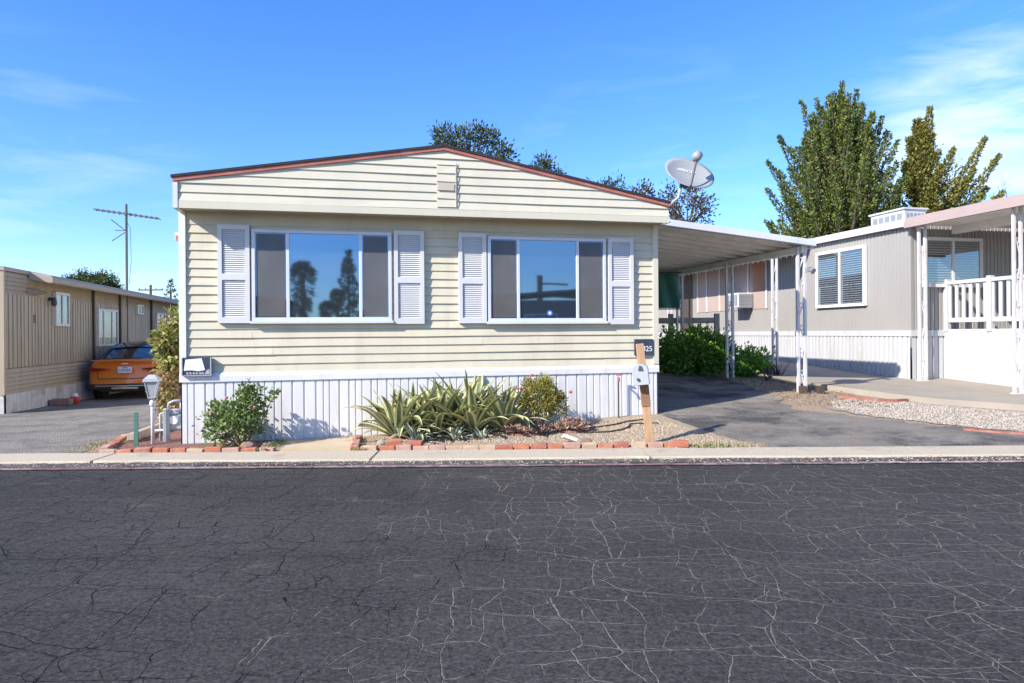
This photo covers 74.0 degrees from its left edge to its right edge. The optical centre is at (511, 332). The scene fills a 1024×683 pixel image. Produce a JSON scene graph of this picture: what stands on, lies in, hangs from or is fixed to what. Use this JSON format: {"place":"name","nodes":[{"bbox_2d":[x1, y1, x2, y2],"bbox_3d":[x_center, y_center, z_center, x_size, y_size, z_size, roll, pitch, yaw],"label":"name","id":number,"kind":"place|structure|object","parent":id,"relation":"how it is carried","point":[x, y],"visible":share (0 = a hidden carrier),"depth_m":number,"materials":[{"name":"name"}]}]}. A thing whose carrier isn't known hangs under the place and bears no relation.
{"place":"outdoors","nodes":[
{"label":"outdoors","id":0,"kind":"place"},
{"bbox_2d":[70,393,80,403],"bbox_3d":[-10.041,1.509,15.636,0.210,0.260,0.210,0,0,0],"label":"flower pot","id":1,"kind":"object","parent":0,"point":[75,397],"visible":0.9,"depth_m":15.59,"materials":[{"name":"red"}]},
{"bbox_2d":[0,391,162,453],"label":"driveway","id":2,"kind":"structure","parent":0,"point":[57,429],"depth_m":11.09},
{"bbox_2d":[49,398,73,405],"bbox_3d":[-10.140,1.552,15.306,0.400,0.140,0.300,0,0,-17],"label":"concrete block","id":3,"kind":"object","parent":2,"relation":"on","point":[61,401],"depth_m":15.18,"materials":[{"name":"concrete"}]},
{"bbox_2d":[88,341,166,397],"bbox_3d":[-10.119,0.945,19.118,2.140,1.476,4.650,0,0,-13],"label":"parked car","id":4,"kind":"object","parent":2,"relation":"on","point":[126,366],"visible":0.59,"depth_m":17.00,"materials":[{"name":"orange paint"}]},
{"bbox_2d":[93,204,160,341],"bbox_3d":[-11.558,-1.069,20.440,1.884,5.600,0.833,0,0,-25],"label":"tv antenna","id":5,"kind":"object","parent":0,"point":[125,213],"visible":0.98,"depth_m":20.40,"materials":[{"name":"metal"}]},
{"bbox_2d":[271,436,354,450],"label":"walkway","id":6,"kind":"structure","parent":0,"point":[343,443],"depth_m":8.47,"materials":[{"name":"concrete"}]},
{"bbox_2d":[4,336,1017,452],"bbox_3d":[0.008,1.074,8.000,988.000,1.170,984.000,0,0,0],"label":"ground","id":7,"kind":"structure","parent":0,"point":[821,407],"depth_m":11.57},
{"bbox_2d":[0,266,178,413],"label":"mobile home","id":8,"kind":"object","parent":7,"relation":"on","point":[58,335],"visible":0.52,"depth_m":15.57,"materials":[{"name":"beige metal"}]},
{"bbox_2d":[52,292,69,325],"bbox_3d":[-10.473,-0.548,15.812,0.073,0.780,0.770,0,0,-13],"label":"window","id":9,"kind":"structure","parent":8,"relation":"in","point":[61,312],"depth_m":15.79,"materials":[{"name":"glass"}]},
{"bbox_2d":[96,308,117,345],"bbox_3d":[-11.135,-0.148,18.718,0.073,1.010,1.510,0,0,-13],"label":"window","id":10,"kind":"structure","parent":8,"relation":"in","point":[100,319],"depth_m":18.55,"materials":[{"name":"glass"}]},
{"bbox_2d":[135,305,143,314],"bbox_3d":[-11.773,-0.738,21.501,0.073,0.300,0.600,0,0,-13],"label":"window","id":11,"kind":"structure","parent":8,"relation":"in","point":[140,311],"depth_m":21.48,"materials":[{"name":"white paint"}]},
{"bbox_2d":[155,313,164,329],"bbox_3d":[-12.285,-0.334,23.744,0.073,0.700,1.000,0,0,-13],"label":"window","id":12,"kind":"structure","parent":8,"relation":"in","point":[156,314],"depth_m":23.29,"materials":[{"name":"white paint"}]},
{"bbox_2d":[59,267,124,288],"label":"pine tree","id":13,"kind":"object","parent":7,"relation":"on","point":[101,278],"visible":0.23,"depth_m":59.48,"materials":[{"name":"green plant"}]},
{"bbox_2d":[134,412,138,446],"bbox_3d":[-4.670,1.257,8.462,0.052,0.540,0.036,0,0,0],"label":"metal stake","id":14,"kind":"object","parent":7,"relation":"on","point":[136,438],"visible":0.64,"depth_m":8.44,"materials":[{"name":"metal"}]},
{"bbox_2d":[134,447,153,452],"bbox_3d":[-4.340,1.387,8.020,0.195,0.072,0.092,0,5,0],"label":"brick","id":15,"kind":"object","parent":7,"relation":"on","point":[143,450],"visible":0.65,"depth_m":7.97,"materials":[{"name":"brick"}]},
{"bbox_2d":[138,285,162,294],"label":"utility pole","id":16,"kind":"object","parent":7,"relation":"on","point":[150,289],"visible":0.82,"depth_m":65.94,"materials":[{"name":"brown wood"}]},
{"bbox_2d":[142,375,161,443],"bbox_3d":[-4.577,0.999,8.660,0.184,0.935,0.184,0,0,-13],"label":"garden lamp","id":17,"kind":"object","parent":7,"relation":"on","point":[152,383],"visible":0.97,"depth_m":8.62,"materials":[{"name":"white metal"}]},
{"bbox_2d":[163,408,169,441],"bbox_3d":[-4.491,1.226,8.840,0.094,0.500,0.089,0,0,0],"label":"meter post","id":18,"kind":"object","parent":7,"relation":"on","point":[166,424],"visible":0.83,"depth_m":8.81,"materials":[{"name":"grey metal"}]},
{"bbox_2d":[155,399,180,440],"bbox_3d":[-4.490,1.202,8.940,0.441,0.648,0.208,0,0,-13],"label":"gas meter","id":19,"kind":"object","parent":7,"relation":"on","point":[175,419],"visible":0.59,"depth_m":8.89,"materials":[{"name":"grey metal"}]},
{"bbox_2d":[163,278,178,298],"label":"conifer tree","id":20,"kind":"object","parent":7,"relation":"on","point":[171,284],"visible":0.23,"depth_m":49.96,"materials":[{"name":"green plant"}]},
{"bbox_2d":[113,430,272,451],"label":"planter soil","id":21,"kind":"structure","parent":7,"relation":"on","point":[173,442],"depth_m":8.63,"materials":[{"name":"soil"}]},
{"bbox_2d":[99,448,118,452],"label":"brick","id":22,"kind":"object","parent":21,"relation":"on","point":[104,450],"visible":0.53,"depth_m":7.96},
{"bbox_2d":[115,448,133,452],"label":"brick","id":23,"kind":"object","parent":21,"relation":"on","point":[130,450],"visible":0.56,"depth_m":7.96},
{"bbox_2d":[127,422,162,439],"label":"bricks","id":24,"kind":"object","parent":21,"relation":"on","point":[145,431],"visible":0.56,"depth_m":9.09,"materials":[{"name":"beige brick"}]},
{"bbox_2d":[152,447,170,452],"bbox_3d":[-4.135,1.392,8.024,0.174,0.073,0.090,3,-2,-4],"label":"brick","id":25,"kind":"object","parent":21,"relation":"on","point":[161,450],"visible":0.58,"depth_m":7.98,"materials":[{"name":"brick"}]},
{"bbox_2d":[146,302,180,421],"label":"vine shrub","id":26,"kind":"object","parent":21,"relation":"on","point":[164,340],"visible":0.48,"depth_m":9.87,"materials":[{"name":"green plant"}]},
{"bbox_2d":[170,447,187,451],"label":"brick","id":27,"kind":"object","parent":21,"relation":"on","point":[184,449],"visible":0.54,"depth_m":7.99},
{"bbox_2d":[187,448,204,451],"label":"brick","id":28,"kind":"object","parent":21,"relation":"on","point":[195,449],"visible":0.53,"depth_m":7.98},
{"bbox_2d":[205,446,222,451],"bbox_3d":[-3.523,1.382,8.036,0.183,0.075,0.089,3,-4,-4],"label":"brick","id":29,"kind":"object","parent":21,"relation":"on","point":[212,449],"visible":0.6,"depth_m":8.00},
{"bbox_2d":[222,447,240,451],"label":"brick","id":30,"kind":"object","parent":21,"relation":"on","point":[233,449],"visible":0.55,"depth_m":8.01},
{"bbox_2d":[191,377,280,446],"bbox_3d":[-3.385,0.996,8.399,0.981,0.909,0.757,0,0,22],"label":"rose bush","id":31,"kind":"object","parent":21,"relation":"on","point":[224,414],"visible":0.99,"depth_m":8.35,"materials":[{"name":"green plant"}]},
{"bbox_2d":[240,440,256,447],"bbox_3d":[-3.214,1.375,8.303,0.197,0.142,0.162,0,0,0],"label":"stone","id":32,"kind":"object","parent":21,"relation":"on","point":[247,444],"visible":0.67,"depth_m":8.25,"materials":[{"name":"stone"}]},
{"bbox_2d":[241,447,257,451],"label":"brick","id":33,"kind":"object","parent":21,"relation":"on","point":[251,449],"visible":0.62,"depth_m":8.00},
{"bbox_2d":[259,446,275,451],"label":"brick","id":34,"kind":"object","parent":21,"relation":"on","point":[271,449],"visible":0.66,"depth_m":8.02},
{"bbox_2d":[62,434,769,451],"bbox_3d":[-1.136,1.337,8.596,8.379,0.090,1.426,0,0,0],"label":"grass","id":35,"kind":"structure","parent":7,"relation":"on","point":[356,448],"depth_m":8.09,"materials":[{"name":"plant"}]},
{"bbox_2d":[170,144,670,443],"bbox_3d":[-2.567,-0.442,16.108,6.687,4.102,14.586,0,0,-13],"label":"mobile home","id":36,"kind":"object","parent":7,"relation":"on","point":[322,293],"visible":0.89,"depth_m":9.15,"materials":[{"name":"beige"}]},
{"bbox_2d":[181,357,211,375],"bbox_3d":[-4.003,0.429,8.642,0.350,0.235,0.060,0,0,-13],"label":"number sign","id":37,"kind":"object","parent":36,"relation":"attached to","point":[196,366],"visible":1,"depth_m":8.62,"materials":[{"name":"grey metal"}]},
{"bbox_2d":[250,229,393,323],"bbox_3d":[-2.494,-0.738,8.993,1.825,1.225,0.087,0,0,-13],"label":"window","id":38,"kind":"structure","parent":36,"relation":"in","point":[299,276],"depth_m":8.99,"materials":[{"name":"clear glass"}]},
{"bbox_2d":[486,236,608,323],"bbox_3d":[0.514,-0.744,9.680,1.783,1.230,0.087,0,0,-13],"label":"window","id":39,"kind":"structure","parent":36,"relation":"in","point":[531,280],"depth_m":9.68,"materials":[{"name":"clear glass"}]},
{"bbox_2d":[634,339,652,354],"bbox_3d":[1.939,0.207,10.013,0.290,0.235,0.033,0,0,-13],"label":"number sign","id":40,"kind":"object","parent":36,"relation":"attached to","point":[648,346],"visible":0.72,"depth_m":10.01,"materials":[{"name":"metal"}]},
{"bbox_2d":[665,150,713,210],"bbox_3d":[2.570,-2.229,10.066,0.940,0.857,0.497,0,0,-13],"label":"satellite dish","id":41,"kind":"object","parent":36,"relation":"attached to","point":[686,174],"visible":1,"depth_m":10.15,"materials":[{"name":"grey metal"}]},
{"bbox_2d":[427,118,523,162],"bbox_3d":[-1.941,-4.430,32.068,4.505,11.624,4.264,0,0,42],"label":"leafy tree","id":42,"kind":"object","parent":7,"relation":"on","point":[468,136],"visible":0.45,"depth_m":31.50,"materials":[{"name":"green plant"}]},
{"bbox_2d":[0,445,1023,463],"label":"kerb","id":43,"kind":"structure","parent":7,"relation":"on","point":[626,453],"depth_m":7.58,"materials":[{"name":"concrete"}]},
{"bbox_2d":[528,149,566,173],"bbox_3d":[1.572,-4.126,32.942,1.884,9.633,2.035,0,0,33],"label":"leafy tree","id":44,"kind":"object","parent":7,"relation":"on","point":[542,163],"visible":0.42,"depth_m":32.84,"materials":[{"name":"green plant"}]},
{"bbox_2d":[357,414,765,452],"bbox_3d":[0.584,1.291,8.976,5.051,0.165,2.182,0,0,0],"label":"gravel bed","id":45,"kind":"object","parent":7,"relation":"on","point":[370,440],"visible":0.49,"depth_m":8.73,"materials":[{"name":"gravel"}]},
{"bbox_2d":[361,445,377,450],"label":"brick","id":46,"kind":"object","parent":45,"relation":"on","point":[372,447],"visible":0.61,"depth_m":7.97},
{"bbox_2d":[379,445,395,450],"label":"brick","id":47,"kind":"object","parent":45,"relation":"on","point":[385,447],"visible":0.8,"depth_m":7.99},
{"bbox_2d":[385,438,401,445],"bbox_3d":[-1.403,1.299,8.073,0.192,0.068,0.093,-2,8,-10],"label":"brick","id":48,"kind":"object","parent":47,"relation":"on","point":[392,442],"visible":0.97,"depth_m":8.03,"materials":[{"name":"brick"}]},
{"bbox_2d":[345,386,444,437],"bbox_3d":[-1.508,1.029,8.773,1.433,0.722,1.374,0,0,0],"label":"agave","id":49,"kind":"object","parent":45,"relation":"on","point":[389,418],"visible":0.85,"depth_m":8.61,"materials":[{"name":"plant"}]},
{"bbox_2d":[396,444,411,449],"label":"brick","id":50,"kind":"object","parent":45,"relation":"on","point":[404,447],"visible":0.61,"depth_m":7.97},
{"bbox_2d":[356,381,462,433],"bbox_3d":[-1.272,0.980,8.979,1.381,0.723,1.345,0,0,22],"label":"agave","id":51,"kind":"object","parent":45,"relation":"on","point":[425,407],"visible":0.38,"depth_m":8.83,"materials":[{"name":"plant"}]},
{"bbox_2d":[390,422,435,439],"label":"agave","id":52,"kind":"object","parent":45,"relation":"on","point":[413,435],"visible":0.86,"depth_m":8.45,"materials":[{"name":"plant"}]},
{"bbox_2d":[407,440,423,445],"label":"brick","id":53,"kind":"object","parent":45,"relation":"on","point":[416,442],"visible":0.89,"depth_m":8.02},
{"bbox_2d":[412,445,429,449],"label":"brick","id":54,"kind":"object","parent":45,"relation":"on","point":[424,447],"visible":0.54,"depth_m":7.99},
{"bbox_2d":[429,445,444,449],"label":"brick","id":55,"kind":"object","parent":45,"relation":"on","point":[436,447],"visible":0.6,"depth_m":7.98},
{"bbox_2d":[446,445,462,449],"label":"brick","id":56,"kind":"object","parent":45,"relation":"on","point":[454,447],"visible":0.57,"depth_m":8.00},
{"bbox_2d":[407,375,503,429],"bbox_3d":[-0.753,0.943,9.156,1.348,0.755,1.454,0,0,-25],"label":"agave","id":57,"kind":"object","parent":45,"relation":"on","point":[440,391],"visible":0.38,"depth_m":8.89,"materials":[{"name":"plant"}]},
{"bbox_2d":[438,425,472,438],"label":"agave","id":58,"kind":"object","parent":45,"relation":"on","point":[455,433],"visible":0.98,"depth_m":8.56,"materials":[{"name":"plant"}]},
{"bbox_2d":[405,370,532,432],"bbox_3d":[-0.496,0.879,8.998,1.726,0.880,1.644,0,0,36],"label":"agave","id":59,"kind":"object","parent":45,"relation":"on","point":[476,420],"visible":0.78,"depth_m":8.78,"materials":[{"name":"plant"}]},
{"bbox_2d":[463,444,478,449],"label":"brick","id":60,"kind":"object","parent":45,"relation":"on","point":[469,447],"visible":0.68,"depth_m":7.99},
{"bbox_2d":[479,444,495,449],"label":"brick","id":61,"kind":"object","parent":45,"relation":"on","point":[488,447],"visible":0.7,"depth_m":7.99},
{"bbox_2d":[452,379,547,430],"bbox_3d":[-0.148,0.966,9.096,1.332,0.681,1.480,0,0,0],"label":"agave","id":62,"kind":"object","parent":45,"relation":"on","point":[508,401],"visible":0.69,"depth_m":8.88,"materials":[{"name":"plant"}]},
{"bbox_2d":[496,444,512,449],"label":"brick","id":63,"kind":"object","parent":45,"relation":"on","point":[505,447],"visible":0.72,"depth_m":7.99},
{"bbox_2d":[514,443,528,448],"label":"brick","id":64,"kind":"object","parent":45,"relation":"on","point":[522,446],"visible":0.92,"depth_m":8.01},
{"bbox_2d":[501,419,551,436],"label":"succulent","id":65,"kind":"object","parent":45,"relation":"on","point":[537,428],"visible":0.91,"depth_m":8.77,"materials":[{"name":"brown plant"}]},
{"bbox_2d":[531,442,546,448],"bbox_3d":[0.318,1.338,8.055,0.188,0.068,0.096,-5,-4,1],"label":"brick","id":66,"kind":"object","parent":45,"relation":"on","point":[542,445],"visible":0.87,"depth_m":8.01,"materials":[{"name":"brick"}]},
{"bbox_2d":[513,371,572,424],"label":"round shrub","id":67,"kind":"object","parent":45,"relation":"on","point":[549,400],"visible":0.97,"depth_m":9.04,"materials":[{"name":"green plant"}]},
{"bbox_2d":[547,443,562,448],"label":"brick","id":68,"kind":"object","parent":45,"relation":"on","point":[554,446],"visible":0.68,"depth_m":8.03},
{"bbox_2d":[562,434,577,441],"bbox_3d":[0.710,1.288,8.300,0.198,0.127,0.131,0,0,0],"label":"stone slab","id":69,"kind":"object","parent":45,"relation":"on","point":[569,438],"depth_m":8.24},
{"bbox_2d":[548,416,594,433],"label":"succulent","id":70,"kind":"object","parent":45,"relation":"on","point":[569,425],"visible":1,"depth_m":8.89,"materials":[{"name":"brown plant"}]},
{"bbox_2d":[564,442,579,448],"bbox_3d":[0.712,1.332,8.067,0.186,0.071,0.090,1,-4,-3],"label":"brick","id":71,"kind":"object","parent":45,"relation":"on","point":[571,445],"visible":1,"depth_m":8.02,"materials":[{"name":"brick"}]},
{"bbox_2d":[576,438,591,445],"bbox_3d":[0.870,1.327,8.226,0.202,0.120,0.157,0,0,0],"label":"stone","id":72,"kind":"object","parent":45,"relation":"on","point":[581,440],"visible":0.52,"depth_m":8.18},
{"bbox_2d":[581,442,596,447],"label":"brick","id":73,"kind":"object","parent":45,"relation":"on","point":[589,445],"visible":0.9,"depth_m":8.04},
{"bbox_2d":[598,443,612,447],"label":"brick","id":74,"kind":"object","parent":45,"relation":"on","point":[605,445],"visible":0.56,"depth_m":8.02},
{"bbox_2d":[585,419,642,428],"bbox_3d":[1.414,1.249,9.354,1.042,0.071,0.072,0,0,-32],"label":"hose","id":75,"kind":"object","parent":45,"relation":"on","point":[616,423],"visible":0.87,"depth_m":9.34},
{"bbox_2d":[613,442,627,447],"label":"brick","id":76,"kind":"object","parent":45,"relation":"on","point":[620,444],"visible":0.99,"depth_m":8.04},
{"bbox_2d":[588,422,657,432],"bbox_3d":[1.482,1.267,9.133,1.142,0.068,0.218,0,0,-33],"label":"hose","id":77,"kind":"object","parent":45,"relation":"on","point":[628,426],"visible":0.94,"depth_m":8.95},
{"bbox_2d":[631,441,645,447],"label":"brick","id":78,"kind":"object","parent":45,"relation":"on","point":[640,444],"visible":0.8,"depth_m":8.04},
{"bbox_2d":[636,343,653,443],"bbox_3d":[1.613,0.796,8.216,0.219,1.342,0.056,0,0,0],"label":"wooden stake","id":79,"kind":"object","parent":45,"relation":"on","point":[645,401],"visible":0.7,"depth_m":8.20,"materials":[{"name":"brown wood"}]},
{"bbox_2d":[632,364,649,385],"bbox_3d":[1.533,0.494,8.112,0.190,0.250,0.148,-6,-1,14],"label":"mail box","id":80,"kind":"object","parent":79,"relation":"attached to","point":[640,374],"visible":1,"depth_m":8.06,"materials":[{"name":"grey metal"}]},
{"bbox_2d":[647,441,662,447],"bbox_3d":[1.699,1.331,8.076,0.170,0.072,0.094,-2,-2,-1],"label":"brick","id":81,"kind":"object","parent":45,"relation":"on","point":[658,444],"visible":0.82,"depth_m":8.03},
{"bbox_2d":[671,439,688,446],"bbox_3d":[1.991,1.306,8.064,0.193,0.069,0.090,3,7,9],"label":"brick","id":82,"kind":"object","parent":45,"relation":"on","point":[679,443],"visible":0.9,"depth_m":8.02,"materials":[{"name":"brick"}]},
{"bbox_2d":[586,170,628,188],"bbox_3d":[4.547,-3.662,34.019,2.521,8.945,2.202,0,0,24],"label":"leafy tree","id":83,"kind":"object","parent":7,"relation":"on","point":[613,184],"visible":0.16,"depth_m":33.80,"materials":[{"name":"green plant"}]},
{"bbox_2d":[629,178,661,197],"bbox_3d":[6.487,-3.379,33.863,2.108,8.623,1.603,0,0,0],"label":"leafy tree","id":84,"kind":"object","parent":7,"relation":"on","point":[646,190],"visible":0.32,"depth_m":33.77,"materials":[{"name":"green plant"}]},
{"bbox_2d":[657,179,720,224],"bbox_3d":[8.785,-3.397,34.046,3.472,8.791,3.022,0,0,0],"label":"leafy tree","id":85,"kind":"object","parent":7,"relation":"on","point":[692,204],"visible":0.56,"depth_m":33.86,"materials":[{"name":"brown plant"}]},
{"bbox_2d":[659,313,719,342],"bbox_3d":[3.747,0.219,16.683,2.690,1.377,0.135,0,0,0],"label":"rail fence","id":86,"kind":"object","parent":7,"relation":"on","point":[671,319],"visible":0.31,"depth_m":16.61,"materials":[{"name":"grey wood"}]},
{"bbox_2d":[659,318,735,375],"bbox_3d":[3.887,0.318,15.050,2.389,1.322,1.800,0,0,21],"label":"bush","id":87,"kind":"object","parent":7,"relation":"on","point":[695,346],"visible":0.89,"depth_m":14.65,"materials":[{"name":"green plant"}]},
{"bbox_2d":[658,219,815,391],"bbox_3d":[2.739,-0.435,15.688,3.495,3.089,8.567,0,0,-13],"label":"carport","id":88,"kind":"object","parent":7,"relation":"on","point":[684,247],"visible":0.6,"depth_m":12.81,"materials":[{"name":"metal"}]},
{"bbox_2d":[658,272,681,309],"bbox_3d":[3.727,-1.019,16.412,0.730,0.908,0.097,0,0,0],"label":"shade cloth","id":89,"kind":"object","parent":88,"relation":"hanging from","point":[668,292],"visible":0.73,"depth_m":16.40,"materials":[{"name":"fabric"}]},
{"bbox_2d":[684,249,808,275],"bbox_3d":[4.376,-1.440,16.021,0.048,0.085,8.053,0,0,-13],"label":"light string","id":90,"kind":"object","parent":88,"relation":"hanging from","point":[747,263],"visible":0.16,"depth_m":13.78,"materials":[{"name":"plastic"}]},
{"bbox_2d":[703,340,775,377],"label":"bush","id":91,"kind":"object","parent":7,"relation":"on","point":[754,360],"visible":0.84,"depth_m":14.45,"materials":[{"name":"green plant"}]},
{"bbox_2d":[753,359,794,379],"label":"strap leaf plant","id":92,"kind":"object","parent":7,"relation":"on","point":[777,372],"visible":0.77,"depth_m":14.05,"materials":[{"name":"plant"}]},
{"bbox_2d":[799,386,806,393],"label":"block","id":93,"kind":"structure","parent":7,"relation":"on","point":[802,389],"depth_m":11.94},
{"bbox_2d":[815,386,824,393],"bbox_3d":[5.458,1.008,12.050,0.120,0.140,0.120,0,0,0],"label":"block","id":94,"kind":"object","parent":7,"relation":"on","point":[821,389],"depth_m":11.99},
{"bbox_2d":[658,193,1023,393],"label":"mobile home","id":95,"kind":"object","parent":7,"relation":"on","point":[944,289],"visible":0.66,"depth_m":14.47,"materials":[{"name":"metal"}]},
{"bbox_2d":[679,274,692,330],"bbox_3d":[6.014,-1.052,23.499,0.023,1.950,0.900,0,0,-13],"label":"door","id":96,"kind":"structure","parent":95,"relation":"in","point":[688,290],"depth_m":23.36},
{"bbox_2d":[815,245,867,307],"bbox_3d":[7.705,-1.290,15.972,0.073,1.360,1.670,0,0,-13],"label":"window","id":97,"kind":"structure","parent":95,"relation":"in","point":[840,274],"depth_m":15.93,"materials":[{"name":"glass"}]},
{"bbox_2d":[922,237,982,287],"bbox_3d":[9.185,-1.467,14.167,1.460,1.030,0.073,0,0,-13],"label":"window","id":98,"kind":"structure","parent":95,"relation":"in","point":[954,259],"depth_m":14.17,"materials":[{"name":"glass"}]},
{"bbox_2d":[763,80,922,238],"bbox_3d":[12.377,-4.357,26.006,5.741,10.661,5.131,0,0,0],"label":"leafy tree","id":99,"kind":"object","parent":7,"relation":"on","point":[840,187],"visible":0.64,"depth_m":25.23,"materials":[{"name":"green plant"}]},
{"bbox_2d":[838,395,908,401],"bbox_3d":[6.070,1.129,11.374,1.115,0.161,0.288,0,0,8],"label":"kerb edging","id":100,"kind":"object","parent":7,"relation":"on","point":[871,399],"visible":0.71,"depth_m":11.29,"materials":[{"name":"brick"}]},
{"bbox_2d":[827,397,1023,431],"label":"gravel patch","id":101,"kind":"object","parent":7,"relation":"on","point":[859,413],"visible":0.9,"depth_m":10.17,"materials":[{"name":"gravel"}]},
{"bbox_2d":[727,378,888,406],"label":"leaf litter","id":102,"kind":"object","parent":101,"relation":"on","point":[834,394],"visible":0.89,"depth_m":11.82,"materials":[{"name":"plant"}]},
{"bbox_2d":[892,105,1005,213],"bbox_3d":[16.780,-3.979,26.637,5.129,9.864,2.915,0,0,0],"label":"leafy tree","id":103,"kind":"object","parent":7,"relation":"on","point":[920,162],"visible":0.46,"depth_m":26.30,"materials":[{"name":"green plant"}]},
{"bbox_2d":[963,428,1023,434],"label":"kerb edging","id":104,"kind":"object","parent":7,"relation":"on","point":[993,431],"visible":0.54,"depth_m":8.78,"materials":[{"name":"brick"}]},
{"bbox_2d":[0,459,1023,682],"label":"road","id":105,"kind":"structure","parent":0,"point":[837,573],"depth_m":3.90,"materials":[{"name":"asphalt"}]},
{"bbox_2d":[0,456,1023,467],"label":"road edge","id":106,"kind":"object","parent":105,"relation":"on","point":[336,463],"visible":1,"depth_m":7.27,"materials":[{"name":"concrete"}]},
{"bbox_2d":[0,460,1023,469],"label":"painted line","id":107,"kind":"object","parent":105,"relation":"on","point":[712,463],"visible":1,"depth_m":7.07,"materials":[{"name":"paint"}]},
{"bbox_2d":[0,0,1023,299],"label":"sky","id":108,"kind":"structure","parent":0,"point":[102,101],"materials":[{"name":"blue"}]},
{"bbox_2d":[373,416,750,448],"bbox_3d":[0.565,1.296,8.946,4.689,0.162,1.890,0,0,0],"label":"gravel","id":109,"kind":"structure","parent":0,"point":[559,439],"depth_m":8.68,"materials":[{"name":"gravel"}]},
{"bbox_2d":[388,377,486,433],"bbox_3d":[-0.984,0.964,9.039,1.456,0.738,1.490,0,0,-43],"label":"agave","id":110,"kind":"object","parent":109,"relation":"on","point":[438,419],"visible":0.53,"depth_m":8.80,"materials":[{"name":"plant"}]},
{"bbox_2d":[469,425,494,437],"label":"agave","id":111,"kind":"object","parent":109,"relation":"on","point":[482,434],"visible":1,"depth_m":8.69,"materials":[{"name":"plant"}]},
{"bbox_2d":[658,368,1023,446],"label":"driveway","id":112,"kind":"structure","parent":0,"point":[719,405],"depth_m":9.41,"materials":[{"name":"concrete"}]},
{"bbox_2d":[721,359,1023,410],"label":"concrete slab","id":113,"kind":"structure","parent":0,"point":[944,391],"depth_m":12.52,"materials":[{"name":"concrete"}]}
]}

